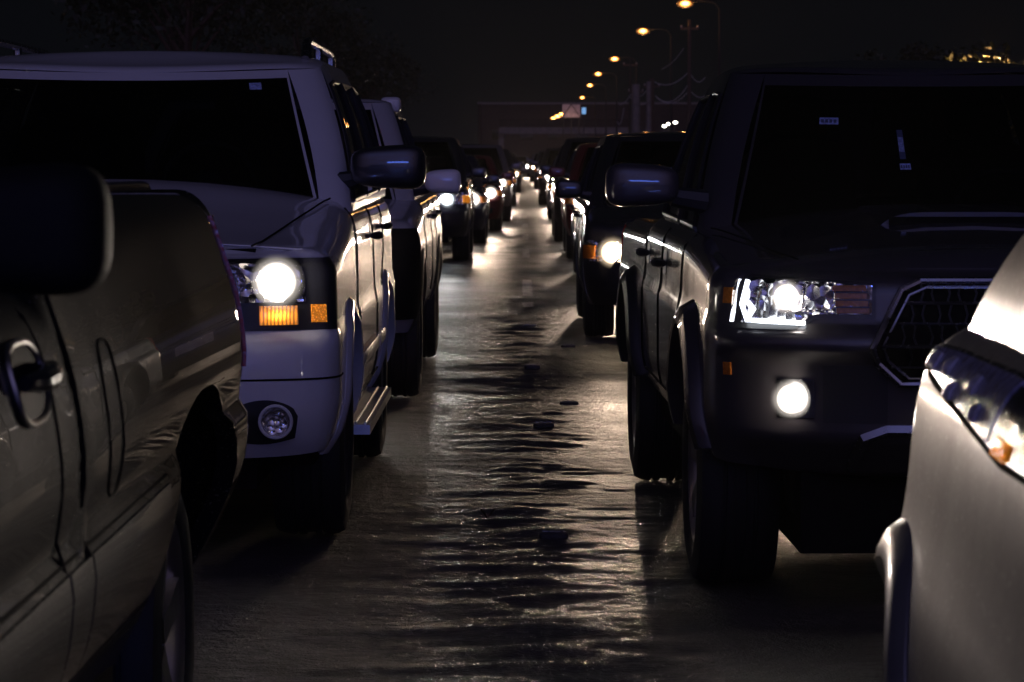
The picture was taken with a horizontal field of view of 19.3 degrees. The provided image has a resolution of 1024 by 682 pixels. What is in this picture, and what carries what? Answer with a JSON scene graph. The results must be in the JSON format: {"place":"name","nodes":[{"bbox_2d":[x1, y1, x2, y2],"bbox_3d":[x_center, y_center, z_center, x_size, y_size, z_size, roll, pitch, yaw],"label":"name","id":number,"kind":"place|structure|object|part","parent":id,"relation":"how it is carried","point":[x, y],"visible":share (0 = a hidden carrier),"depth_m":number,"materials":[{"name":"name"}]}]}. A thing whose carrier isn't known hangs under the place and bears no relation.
{"place":"outdoors","nodes":[
{"label":"outdoors","id":0,"kind":"place"},
{"bbox_2d":[59,0,293,50],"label":"street tree","id":1,"kind":"object","parent":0,"point":[189,29],"visible":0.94,"depth_m":94.06,"materials":[{"name":"green plant"}]},
{"bbox_2d":[280,3,421,104],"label":"street tree","id":2,"kind":"object","parent":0,"point":[357,87],"visible":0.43,"depth_m":214.89,"materials":[{"name":"green plant"}]},
{"bbox_2d":[0,0,1023,143],"label":"sky","id":3,"kind":"structure","parent":0,"point":[477,50],"materials":[{"name":"black"}]},
{"bbox_2d":[193,174,884,681],"bbox_3d":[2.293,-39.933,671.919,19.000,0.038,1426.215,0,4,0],"label":"road","id":4,"kind":"structure","parent":0,"point":[421,568],"depth_m":10.77,"materials":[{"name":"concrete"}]},
{"bbox_2d":[0,163,248,681],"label":"pickup truck","id":5,"kind":"object","parent":4,"relation":"on","point":[124,424],"visible":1,"depth_m":5.16,"materials":[{"name":"grey paint"}]},
{"bbox_2d":[0,37,425,533],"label":"suv","id":6,"kind":"object","parent":4,"relation":"on","point":[274,170],"visible":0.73,"depth_m":12.26,"materials":[{"name":"white paint"}]},
{"bbox_3d":[-1.598,-1.061,15.349,1.434,0.404,0.154,0,4,0],"label":"rear window","id":7,"kind":"part","parent":6,"relation":"part of","materials":[{"name":"black glass"}]},
{"bbox_3d":[-0.725,-0.874,13.025,0.134,0.510,1.280,0,4,0],"label":"side window","id":8,"kind":"part","parent":6,"relation":"part of","materials":[{"name":"black glass"}]},
{"bbox_3d":[-0.722,-0.936,13.939,0.134,0.501,1.043,0,4,0],"label":"side window","id":9,"kind":"part","parent":6,"relation":"part of","materials":[{"name":"black glass"}]},
{"bbox_3d":[-0.719,-0.996,14.840,0.134,0.493,0.696,0,4,0],"label":"side window","id":10,"kind":"part","parent":6,"relation":"part of","materials":[{"name":"black glass"}]},
{"bbox_2d":[331,97,460,396],"bbox_3d":[-1.512,-0.703,19.993,2.390,1.845,5.614,0,4,0],"label":"pickup truck","id":11,"kind":"object","parent":4,"relation":"on","point":[416,233],"visible":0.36,"depth_m":18.48,"materials":[{"name":"silver metal"}]},
{"bbox_3d":[-1.508,-1.314,20.956,1.389,0.476,0.108,0,4,0],"label":"rear window","id":12,"kind":"part","parent":11,"relation":"part of","materials":[{"name":"black glass"}]},
{"bbox_3d":[-0.683,-1.204,19.535,0.138,0.503,1.227,0,4,0],"label":"side window","id":13,"kind":"part","parent":11,"relation":"part of","materials":[{"name":"black glass"}]},
{"bbox_2d":[412,136,486,259],"bbox_3d":[-1.472,-2.084,43.302,2.230,1.738,4.714,0,4,0],"label":"suv","id":14,"kind":"object","parent":4,"relation":"on","point":[457,214],"visible":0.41,"depth_m":42.37,"materials":[{"name":"black paint"}]},
{"bbox_2d":[465,154,499,242],"bbox_3d":[-1.295,-2.454,51.244,2.190,1.500,4.614,0,4,0],"label":"sedan","id":15,"kind":"object","parent":4,"relation":"on","point":[482,202],"visible":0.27,"depth_m":49.66,"materials":[{"name":"paint"}]},
{"bbox_2d":[481,509,493,517],"bbox_3d":[-0.097,0.687,11.935,0.055,0.045,0.100,0,4,-2],"label":"fallen leaf","id":16,"kind":"object","parent":4,"relation":"on","point":[487,515],"visible":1,"depth_m":11.92,"materials":[{"name":"black plant"}]},
{"bbox_2d":[461,144,521,220],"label":"suv","id":17,"kind":"object","parent":4,"relation":"on","point":[497,154],"visible":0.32,"depth_m":67.51,"materials":[{"name":"grey paint"}]},
{"bbox_2d":[474,155,512,230],"bbox_3d":[-1.066,-2.964,59.678,2.190,1.480,4.514,0,4,0],"label":"sedan","id":18,"kind":"object","parent":4,"relation":"on","point":[496,199],"visible":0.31,"depth_m":58.11,"materials":[{"name":"red paint"}]},
{"bbox_2d":[504,149,523,205],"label":"suv","id":19,"kind":"object","parent":4,"relation":"on","point":[511,161],"visible":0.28,"depth_m":86.57,"materials":[{"name":"black paint"}]},
{"bbox_2d":[507,156,526,192],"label":"sedan","id":20,"kind":"object","parent":4,"relation":"on","point":[519,179],"visible":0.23,"depth_m":118.42,"materials":[{"name":"black paint"}]},
{"bbox_2d":[514,155,529,176],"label":"sedan","id":21,"kind":"object","parent":4,"relation":"on","point":[526,169],"visible":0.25,"depth_m":205.55,"materials":[{"name":"grey paint"}]},
{"bbox_2d":[522,215,533,306],"bbox_3d":[0.228,-1.684,50.742,0.116,0.026,44.500,0,4,0],"label":"lane marking","id":22,"kind":"object","parent":4,"relation":"on","point":[526,288],"visible":1,"depth_m":33.51,"materials":[{"name":"paint"}]},
{"bbox_2d":[524,364,539,368],"bbox_3d":[0.139,0.176,20.410,0.110,0.034,0.100,0,4,-3],"label":"road stud","id":23,"kind":"object","parent":4,"relation":"on","point":[531,366],"visible":1,"depth_m":20.37,"materials":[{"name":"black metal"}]},
{"bbox_2d":[526,152,538,181],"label":"suv","id":24,"kind":"object","parent":4,"relation":"on","point":[531,168],"visible":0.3,"depth_m":168.38,"materials":[{"name":"grey paint"}]},
{"bbox_2d":[529,151,544,188],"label":"suv","id":25,"kind":"object","parent":4,"relation":"on","point":[538,159],"visible":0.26,"depth_m":132.61,"materials":[{"name":"blue paint"}]},
{"bbox_2d":[533,422,553,427],"bbox_3d":[0.169,0.450,16.086,0.110,0.034,0.100,0,4,-4],"label":"road stud","id":26,"kind":"object","parent":4,"relation":"on","point":[543,424],"visible":1,"depth_m":16.04,"materials":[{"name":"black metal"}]},
{"bbox_2d":[531,148,559,204],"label":"suv","id":27,"kind":"object","parent":4,"relation":"on","point":[549,155],"visible":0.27,"depth_m":89.39,"materials":[{"name":"brown metal"}]},
{"bbox_2d":[538,155,557,218],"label":"sedan","id":28,"kind":"object","parent":4,"relation":"on","point":[548,190],"visible":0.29,"depth_m":68.96,"materials":[{"name":"grey paint"}]},
{"bbox_2d":[539,531,567,538],"bbox_3d":[0.158,0.737,11.369,0.110,0.034,0.100,0,4,-1],"label":"road stud","id":29,"kind":"object","parent":4,"relation":"on","point":[553,535],"visible":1,"depth_m":11.33,"materials":[{"name":"black metal"}]},
{"bbox_2d":[498,119,628,148],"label":"footbridge","id":30,"kind":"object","parent":4,"relation":"on","point":[530,126],"visible":0.79,"depth_m":452.27,"materials":[{"name":"concrete"}]},
{"bbox_2d":[561,344,574,346],"bbox_3d":[0.428,0.040,22.862,0.110,0.034,0.100,0,4,-4],"label":"road stud","id":31,"kind":"object","parent":4,"relation":"on","point":[567,345],"visible":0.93,"depth_m":22.82,"materials":[{"name":"black metal"}]},
{"bbox_2d":[560,401,578,404],"bbox_3d":[0.335,0.366,17.603,0.110,0.034,0.100,0,4,2],"label":"road stud","id":32,"kind":"object","parent":4,"relation":"on","point":[569,403],"visible":0.77,"depth_m":17.56,"materials":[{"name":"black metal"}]},
{"bbox_2d":[562,104,579,141],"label":"hoarding","id":33,"kind":"object","parent":4,"relation":"on","point":[571,110],"visible":0.81,"depth_m":438.65,"materials":[{"name":"metal"}]},
{"bbox_2d":[540,137,602,241],"bbox_3d":[1.598,-2.657,52.273,2.230,1.778,4.714,0,4,0],"label":"suv","id":34,"kind":"object","parent":4,"relation":"on","point":[568,148],"visible":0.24,"depth_m":51.53,"materials":[{"name":"black paint"}]},
{"bbox_2d":[549,142,597,258],"bbox_3d":[1.649,-2.072,43.743,2.230,1.658,4.614,0,4,0],"label":"suv","id":35,"kind":"object","parent":4,"relation":"on","point":[580,158],"visible":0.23,"depth_m":43.00,"materials":[{"name":"red paint"}]},
{"bbox_2d":[569,162,588,272],"bbox_3d":[1.622,-1.498,35.713,2.190,1.500,4.514,0,4,0],"label":"sedan","id":36,"kind":"object","parent":4,"relation":"on","point":[574,207],"visible":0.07,"depth_m":36.59,"materials":[{"name":"blue paint"}]},
{"bbox_2d":[582,108,585,137],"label":"lit sign","id":37,"kind":"object","parent":4,"relation":"on","point":[583,111],"visible":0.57,"depth_m":418.76,"materials":[{"name":"blue"}]},
{"bbox_2d":[587,84,606,136],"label":"street lamp","id":38,"kind":"object","parent":4,"relation":"on","point":[589,85],"visible":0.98,"depth_m":322.01,"materials":[{"name":"grey metal"}]},
{"bbox_2d":[595,72,617,133],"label":"street lamp","id":39,"kind":"object","parent":4,"relation":"on","point":[598,73],"visible":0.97,"depth_m":278.02,"materials":[{"name":"grey metal"}]},
{"bbox_2d":[610,57,636,83],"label":"street lamp","id":40,"kind":"object","parent":4,"relation":"on","point":[614,58],"visible":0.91,"depth_m":235.02,"materials":[{"name":"grey metal"}]},
{"bbox_2d":[623,58,636,132],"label":"utility pole","id":41,"kind":"object","parent":4,"relation":"on","point":[630,64],"visible":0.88,"depth_m":189.28,"materials":[{"name":"brown wood"}]},
{"bbox_2d":[555,132,710,335],"bbox_3d":[1.447,-0.953,25.578,2.190,1.658,4.614,0,4,0],"label":"suv","id":42,"kind":"object","parent":4,"relation":"on","point":[601,221],"visible":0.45,"depth_m":24.09,"materials":[{"name":"black paint"}]},
{"bbox_3d":[1.454,-1.575,27.616,1.240,0.418,0.218,0,4,0],"label":"rear window","id":43,"kind":"part","parent":42,"relation":"part of","materials":[{"name":"black glass"}]},
{"bbox_2d":[628,84,643,132],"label":"utility pole","id":44,"kind":"object","parent":4,"relation":"on","point":[635,110],"visible":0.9,"depth_m":174.28,"materials":[{"name":"wood"}]},
{"bbox_2d":[646,81,650,131],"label":"utility pole","id":45,"kind":"object","parent":4,"relation":"on","point":[648,106],"visible":0.6,"depth_m":167.39,"materials":[{"name":"concrete"}]},
{"bbox_2d":[654,73,704,84],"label":"cable","id":46,"kind":"object","parent":45,"relation":"attached to","point":[678,80],"visible":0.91,"depth_m":167.38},
{"bbox_2d":[644,79,659,131],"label":"utility pole","id":47,"kind":"object","parent":4,"relation":"on","point":[653,86],"visible":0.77,"depth_m":169.35,"materials":[{"name":"brown wood"}]},
{"bbox_2d":[655,86,686,101],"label":"cable","id":48,"kind":"object","parent":47,"relation":"attached to","point":[674,99],"visible":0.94,"depth_m":167.44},
{"bbox_2d":[637,28,671,131],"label":"street lamp","id":49,"kind":"object","parent":4,"relation":"on","point":[642,30],"visible":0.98,"depth_m":182.24,"materials":[{"name":"grey metal"}]},
{"bbox_2d":[680,20,698,126],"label":"utility pole","id":50,"kind":"object","parent":4,"relation":"on","point":[689,28],"visible":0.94,"depth_m":149.35,"materials":[{"name":"brown wood"}]},
{"bbox_2d":[605,60,1023,582],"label":"pickup truck","id":51,"kind":"object","parent":4,"relation":"on","point":[812,262],"visible":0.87,"depth_m":10.06,"materials":[{"name":"grey paint"}]},
{"bbox_3d":[0.728,-0.745,12.183,0.148,0.490,0.847,0,4,-1],"label":"side window","id":52,"kind":"part","parent":51,"relation":"part of","materials":[{"name":"black glass"}]},
{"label":"side window","id":53,"kind":"part","parent":51,"relation":"part of","materials":[{"name":"black glass"}]},
{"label":"rear window","id":54,"kind":"part","parent":51,"relation":"part of","materials":[{"name":"black glass"}]},
{"bbox_2d":[875,235,1023,681],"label":"suv","id":55,"kind":"object","parent":4,"relation":"on","point":[949,559],"visible":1,"depth_m":4.58,"materials":[{"name":"silver metal"}]},
{"bbox_2d":[657,91,703,102],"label":"cable","id":56,"kind":"object","parent":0,"point":[682,97],"visible":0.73,"depth_m":167.44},
{"label":"ground","id":57,"kind":"structure","parent":0,"visible":0},
{"bbox_2d":[50,0,339,52],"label":"street tree","id":58,"kind":"object","parent":57,"relation":"on","point":[199,45],"visible":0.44,"depth_m":125.06,"materials":[{"name":"green plant"}]},
{"bbox_2d":[208,0,394,99],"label":"street tree","id":59,"kind":"object","parent":57,"relation":"on","point":[316,35],"visible":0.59,"depth_m":164.90,"materials":[{"name":"green plant"}]},
{"bbox_2d":[324,36,439,108],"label":"street tree","id":60,"kind":"object","parent":57,"relation":"on","point":[410,92],"visible":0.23,"depth_m":287.73,"materials":[{"name":"green plant"}]},
{"bbox_2d":[481,102,697,161],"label":"roadside building","id":61,"kind":"structure","parent":57,"relation":"on","point":[493,113],"depth_m":698.07,"materials":[{"name":"concrete"}]},
{"bbox_2d":[492,129,504,139],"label":"window","id":62,"kind":"structure","parent":61,"relation":"in","point":[495,132],"depth_m":698.40,"materials":[{"name":"black glass"}]},
{"bbox_2d":[520,134,532,139],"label":"window","id":63,"kind":"structure","parent":61,"relation":"in","point":[522,136],"depth_m":698.40,"materials":[{"name":"black glass"}]},
{"bbox_2d":[548,134,560,139],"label":"window","id":64,"kind":"structure","parent":61,"relation":"in","point":[550,136],"depth_m":698.40,"materials":[{"name":"black glass"}]},
{"bbox_2d":[576,134,588,137],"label":"window","id":65,"kind":"structure","parent":61,"relation":"in","point":[577,135],"depth_m":698.23,"materials":[{"name":"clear glass"}]},
{"bbox_2d":[853,40,973,60],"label":"street tree","id":66,"kind":"object","parent":57,"relation":"on","point":[921,51],"visible":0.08,"depth_m":88.60,"materials":[{"name":"green plant"}]},
{"bbox_3d":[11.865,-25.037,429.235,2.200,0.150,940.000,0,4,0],"label":"pavement","id":67,"kind":"structure","parent":0,"visible":0},
{"bbox_2d":[580,96,595,136],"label":"street lamp","id":68,"kind":"object","parent":67,"relation":"on","point":[582,97],"visible":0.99,"depth_m":390.80,"materials":[{"name":"grey metal"}]},
{"bbox_2d":[678,0,720,75],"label":"street lamp","id":69,"kind":"object","parent":67,"relation":"on","point":[684,3],"visible":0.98,"depth_m":149.25,"materials":[{"name":"grey metal"}]},
{"bbox_2d":[944,38,1023,64],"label":"street tree","id":70,"kind":"object","parent":67,"relation":"on","point":[977,57],"visible":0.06,"depth_m":61.26,"materials":[{"name":"green plant"}]}
]}

